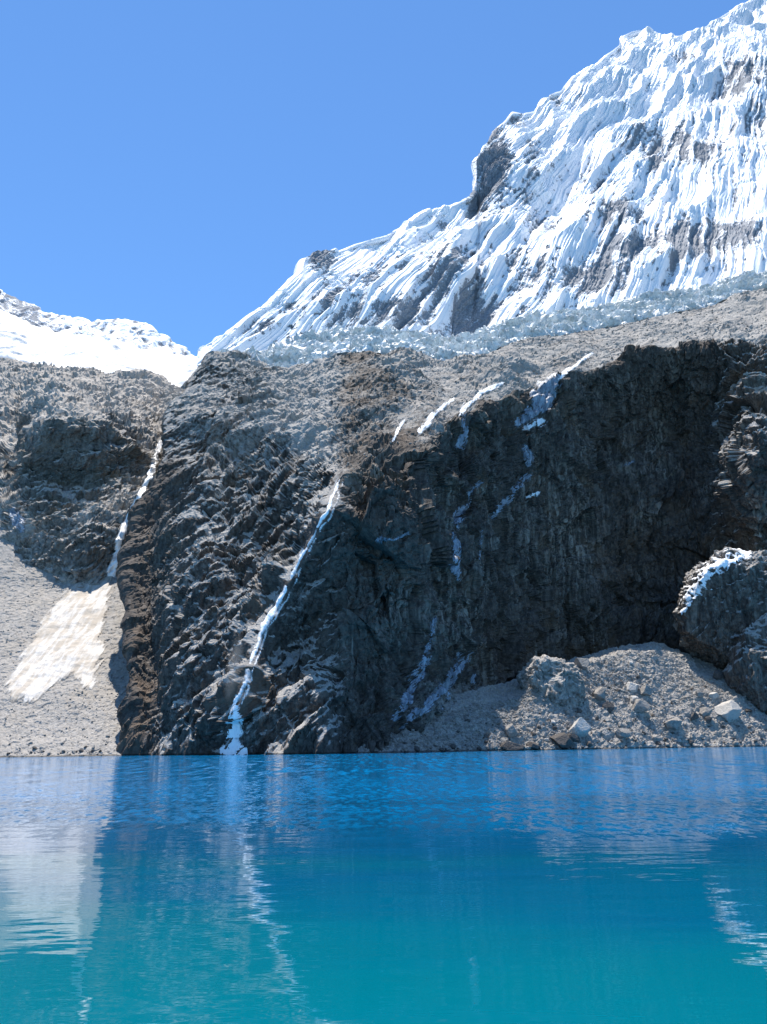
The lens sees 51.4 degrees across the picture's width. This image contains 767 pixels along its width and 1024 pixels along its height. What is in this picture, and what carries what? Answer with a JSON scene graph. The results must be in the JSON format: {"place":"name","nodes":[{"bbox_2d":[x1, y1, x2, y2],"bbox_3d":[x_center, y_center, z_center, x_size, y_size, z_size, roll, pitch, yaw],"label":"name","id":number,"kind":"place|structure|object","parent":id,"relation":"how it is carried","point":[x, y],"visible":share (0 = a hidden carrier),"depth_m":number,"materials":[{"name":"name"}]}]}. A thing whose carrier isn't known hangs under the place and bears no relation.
{"place":"outdoors","nodes":[
{"label":"outdoors","id":0,"kind":"place"},
{"bbox_2d":[0,515,128,756],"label":"scree slope","id":1,"kind":"structure","parent":0,"point":[34,581],"depth_m":484.04,"materials":[{"name":"grey gravel"}]},
{"bbox_2d":[5,576,112,702],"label":"snow patch","id":2,"kind":"object","parent":1,"relation":"on","point":[66,642],"visible":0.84,"depth_m":529.40,"materials":[{"name":"white snow"}]},
{"bbox_2d":[0,357,184,587],"bbox_3d":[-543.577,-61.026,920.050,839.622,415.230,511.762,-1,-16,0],"label":"hill","id":3,"kind":"structure","parent":0,"point":[78,446],"depth_m":731.76,"materials":[{"name":"grey stone"}]},
{"bbox_2d":[7,506,24,532],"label":"ice patch","id":4,"kind":"object","parent":3,"relation":"on","point":[16,519],"visible":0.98,"depth_m":673.67,"materials":[{"name":"white ice"}]},
{"bbox_2d":[107,438,162,576],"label":"waterfall","id":5,"kind":"structure","parent":3,"relation":"on","point":[112,567],"depth_m":670.34,"materials":[{"name":"white liquid"}]},
{"bbox_2d":[0,289,196,358],"bbox_3d":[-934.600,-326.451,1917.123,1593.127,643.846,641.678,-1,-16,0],"label":"mountain ridge","id":6,"kind":"structure","parent":0,"point":[142,336],"depth_m":1843.66,"materials":[{"name":"white snow"}]},
{"bbox_2d":[0,309,197,388],"bbox_3d":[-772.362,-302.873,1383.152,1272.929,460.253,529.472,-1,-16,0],"label":"snowfield","id":7,"kind":"structure","parent":6,"relation":"on","point":[24,341],"depth_m":1233.83,"materials":[{"name":"white snow"}]},
{"bbox_2d":[0,0,748,355],"label":"sky","id":8,"kind":"structure","parent":0,"point":[169,166],"materials":[{"name":"blue"}]},
{"bbox_2d":[0,746,766,1023],"bbox_3d":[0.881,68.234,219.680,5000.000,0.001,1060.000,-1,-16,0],"label":"water","id":9,"kind":"structure","parent":0,"point":[606,886],"depth_m":23.12,"materials":[{"name":"blue liquid"}]},
{"bbox_2d":[115,288,766,755],"bbox_3d":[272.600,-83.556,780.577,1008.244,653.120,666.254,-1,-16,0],"label":"cliff","id":10,"kind":"structure","parent":0,"point":[593,546],"depth_m":579.22,"materials":[{"name":"grey stone"}]},
{"bbox_2d":[220,481,338,754],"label":"waterfall","id":11,"kind":"structure","parent":10,"relation":"on","point":[235,733],"depth_m":405.80,"materials":[{"name":"white liquid"}]},
{"bbox_2d":[376,532,408,543],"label":"ice patch","id":12,"kind":"object","parent":10,"relation":"on","point":[385,539],"visible":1,"depth_m":440.58,"materials":[{"name":"white ice"}]},
{"bbox_2d":[392,420,404,441],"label":"ice patch","id":13,"kind":"object","parent":10,"relation":"on","point":[397,429],"visible":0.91,"depth_m":536.87,"materials":[{"name":"white ice"}]},
{"bbox_2d":[390,617,436,721],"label":"ice patch","id":14,"kind":"object","parent":10,"relation":"on","point":[406,696],"visible":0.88,"depth_m":433.34,"materials":[{"name":"white ice"}]},
{"bbox_2d":[417,398,453,432],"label":"ice patch","id":15,"kind":"object","parent":10,"relation":"on","point":[430,417],"visible":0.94,"depth_m":567.71,"materials":[{"name":"white ice"}]},
{"bbox_2d":[399,651,475,728],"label":"ice patch","id":16,"kind":"object","parent":10,"relation":"on","point":[442,689],"visible":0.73,"depth_m":456.68,"materials":[{"name":"white ice"}]},
{"bbox_2d":[454,413,468,449],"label":"ice patch","id":17,"kind":"object","parent":10,"relation":"attached to","point":[460,442],"visible":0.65,"depth_m":579.77,"materials":[{"name":"white ice"}]},
{"bbox_2d":[448,481,482,579],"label":"ice patch","id":18,"kind":"object","parent":10,"relation":"attached to","point":[454,568],"visible":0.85,"depth_m":500.32,"materials":[{"name":"white ice"}]},
{"bbox_2d":[459,382,503,414],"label":"ice patch","id":19,"kind":"object","parent":10,"relation":"on","point":[478,395],"visible":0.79,"depth_m":652.71,"materials":[{"name":"white ice"}]},
{"bbox_2d":[491,473,531,518],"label":"ice patch","id":20,"kind":"object","parent":10,"relation":"attached to","point":[504,501],"visible":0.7,"depth_m":606.22,"materials":[{"name":"white ice"}]},
{"bbox_2d":[522,445,533,466],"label":"ice patch","id":21,"kind":"object","parent":10,"relation":"attached to","point":[528,458],"visible":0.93,"depth_m":643.68,"materials":[{"name":"white ice"}]},
{"bbox_2d":[526,491,539,497],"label":"ice patch","id":22,"kind":"object","parent":10,"relation":"on","point":[533,494],"visible":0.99,"depth_m":641.43,"materials":[{"name":"white ice"}]},
{"bbox_2d":[523,417,545,429],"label":"ice patch","id":23,"kind":"object","parent":10,"relation":"on","point":[539,422],"visible":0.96,"depth_m":652.17,"materials":[{"name":"ice"}]},
{"bbox_2d":[511,373,562,425],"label":"ice patch","id":24,"kind":"object","parent":10,"relation":"on","point":[544,400],"visible":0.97,"depth_m":667.64,"materials":[{"name":"white ice"}]},
{"bbox_2d":[313,288,766,467],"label":"gravel","id":25,"kind":"structure","parent":10,"relation":"on","point":[390,442],"depth_m":715.74,"materials":[{"name":"grey gravel"}]},
{"bbox_2d":[558,352,592,379],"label":"ice patch","id":26,"kind":"object","parent":10,"relation":"on","point":[565,371],"visible":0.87,"depth_m":711.37,"materials":[{"name":"white ice"}]},
{"bbox_2d":[197,0,766,365],"bbox_3d":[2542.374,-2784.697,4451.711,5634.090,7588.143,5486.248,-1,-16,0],"label":"mountain","id":27,"kind":"structure","parent":0,"point":[633,163],"depth_m":1328.93,"materials":[{"name":"white snow"}]},
{"bbox_2d":[217,270,766,367],"bbox_3d":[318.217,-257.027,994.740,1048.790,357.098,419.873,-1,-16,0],"label":"glacier","id":28,"kind":"object","parent":27,"relation":"on","point":[308,347],"visible":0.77,"depth_m":868.71,"materials":[{"name":"white ice"}]},
{"bbox_2d":[358,642,766,752],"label":"scree bank","id":29,"kind":"structure","parent":0,"point":[503,692],"depth_m":481.50,"materials":[{"name":"grey gravel"}]},
{"bbox_2d":[505,723,517,737],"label":"boulder","id":30,"kind":"object","parent":29,"relation":"on","point":[511,730],"visible":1,"depth_m":430.19,"materials":[{"name":"grey stone"}]},
{"bbox_2d":[501,741,524,750],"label":"boulder","id":31,"kind":"object","parent":29,"relation":"on","point":[509,746],"visible":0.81,"depth_m":418.41,"materials":[{"name":"grey stone"}]},
{"bbox_2d":[526,741,538,749],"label":"boulder","id":32,"kind":"object","parent":29,"relation":"on","point":[534,745],"visible":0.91,"depth_m":425.93,"materials":[{"name":"grey stone"}]},
{"bbox_2d":[516,654,585,709],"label":"rock outcrop","id":33,"kind":"object","parent":29,"relation":"on","point":[560,682],"visible":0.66,"depth_m":472.68,"materials":[{"name":"grey stone"}]},
{"bbox_2d":[550,732,572,749],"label":"boulder","id":34,"kind":"object","parent":29,"relation":"on","point":[563,741],"visible":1,"depth_m":435.39,"materials":[{"name":"grey stone"}]},
{"bbox_2d":[567,733,579,741],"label":"boulder","id":35,"kind":"object","parent":29,"relation":"on","point":[574,738],"visible":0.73,"depth_m":441.67,"materials":[{"name":"grey stone"}]},
{"bbox_2d":[569,717,590,736],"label":"boulder","id":36,"kind":"object","parent":29,"relation":"on","point":[580,726],"visible":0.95,"depth_m":447.65,"materials":[{"name":"white stone"}]},
{"bbox_2d":[574,658,588,669],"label":"boulder","id":37,"kind":"object","parent":29,"relation":"on","point":[582,663],"visible":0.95,"depth_m":505.66,"materials":[{"name":"grey stone"}]},
{"bbox_2d":[594,686,605,700],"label":"boulder","id":38,"kind":"object","parent":29,"relation":"on","point":[599,694],"visible":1,"depth_m":481.08,"materials":[{"name":"grey stone"}]},
{"bbox_2d":[602,701,613,712],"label":"boulder","id":39,"kind":"object","parent":29,"relation":"on","point":[609,705],"visible":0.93,"depth_m":475.37,"materials":[{"name":"grey stone"}]},
{"bbox_2d":[580,654,646,719],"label":"gravel","id":40,"kind":"structure","parent":29,"relation":"on","point":[612,678],"depth_m":504.40,"materials":[{"name":"grey gravel"}]},
{"bbox_2d":[615,728,630,737],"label":"boulder","id":41,"kind":"object","parent":29,"relation":"on","point":[622,732],"visible":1,"depth_m":455.74,"materials":[{"name":"white stone"}]},
{"bbox_2d":[626,682,638,692],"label":"boulder","id":42,"kind":"object","parent":29,"relation":"on","point":[632,687],"visible":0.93,"depth_m":501.29,"materials":[{"name":"grey stone"}]},
{"bbox_2d":[630,696,638,703],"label":"boulder","id":43,"kind":"object","parent":29,"relation":"on","point":[633,699],"visible":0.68,"depth_m":489.05,"materials":[{"name":"grey stone"}]},
{"bbox_2d":[632,699,649,711],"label":"boulder","id":44,"kind":"object","parent":29,"relation":"on","point":[640,705],"visible":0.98,"depth_m":481.18,"materials":[{"name":"grey stone"}]},
{"bbox_2d":[639,684,651,696],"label":"boulder","id":45,"kind":"object","parent":29,"relation":"on","point":[645,690],"visible":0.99,"depth_m":499.92,"materials":[{"name":"grey stone"}]},
{"bbox_2d":[652,735,659,739],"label":"stone","id":46,"kind":"object","parent":29,"relation":"on","point":[655,737],"visible":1,"depth_m":463.33,"materials":[{"name":"white stone"}]},
{"bbox_2d":[664,717,681,729],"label":"boulder","id":47,"kind":"object","parent":29,"relation":"on","point":[674,723],"visible":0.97,"depth_m":475.73,"materials":[{"name":"grey stone"}]},
{"bbox_2d":[691,712,698,720],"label":"boulder","id":48,"kind":"object","parent":29,"relation":"on","point":[694,716],"visible":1,"depth_m":489.30,"materials":[{"name":"grey stone"}]},
{"bbox_2d":[695,691,704,698],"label":"boulder","id":49,"kind":"object","parent":29,"relation":"on","point":[700,694],"visible":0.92,"depth_m":509.91,"materials":[{"name":"grey stone"}]},
{"bbox_2d":[698,707,712,716],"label":"boulder","id":50,"kind":"object","parent":29,"relation":"on","point":[704,711],"visible":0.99,"depth_m":494.30,"materials":[{"name":"grey stone"}]},
{"bbox_2d":[704,716,711,721],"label":"stone","id":51,"kind":"object","parent":29,"relation":"on","point":[707,718],"visible":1,"depth_m":490.48,"materials":[{"name":"grey stone"}]},
{"bbox_2d":[708,692,718,698],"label":"boulder","id":52,"kind":"object","parent":29,"relation":"on","point":[714,695],"visible":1,"depth_m":511.70,"materials":[{"name":"grey stone"}]},
{"bbox_2d":[713,670,722,679],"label":"boulder","id":53,"kind":"object","parent":29,"relation":"on","point":[717,674],"visible":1,"depth_m":543.91,"materials":[{"name":"grey stone"}]},
{"bbox_2d":[672,547,766,669],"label":"rock outcrop","id":54,"kind":"object","parent":29,"relation":"on","point":[709,625],"visible":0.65,"depth_m":559.59,"materials":[{"name":"grey stone"}]},
{"bbox_2d":[675,548,750,614],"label":"snow patch","id":55,"kind":"object","parent":54,"relation":"on","point":[705,574],"visible":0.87,"depth_m":565.10,"materials":[{"name":"white snow"}]},
{"bbox_2d":[713,700,741,722],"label":"boulder","id":56,"kind":"object","parent":29,"relation":"on","point":[728,710],"visible":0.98,"depth_m":499.43,"materials":[{"name":"grey stone"}]},
{"bbox_2d":[722,613,766,713],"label":"rock outcrop","id":57,"kind":"object","parent":29,"relation":"on","point":[744,671],"visible":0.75,"depth_m":527.76,"materials":[{"name":"grey stone"}]}
]}

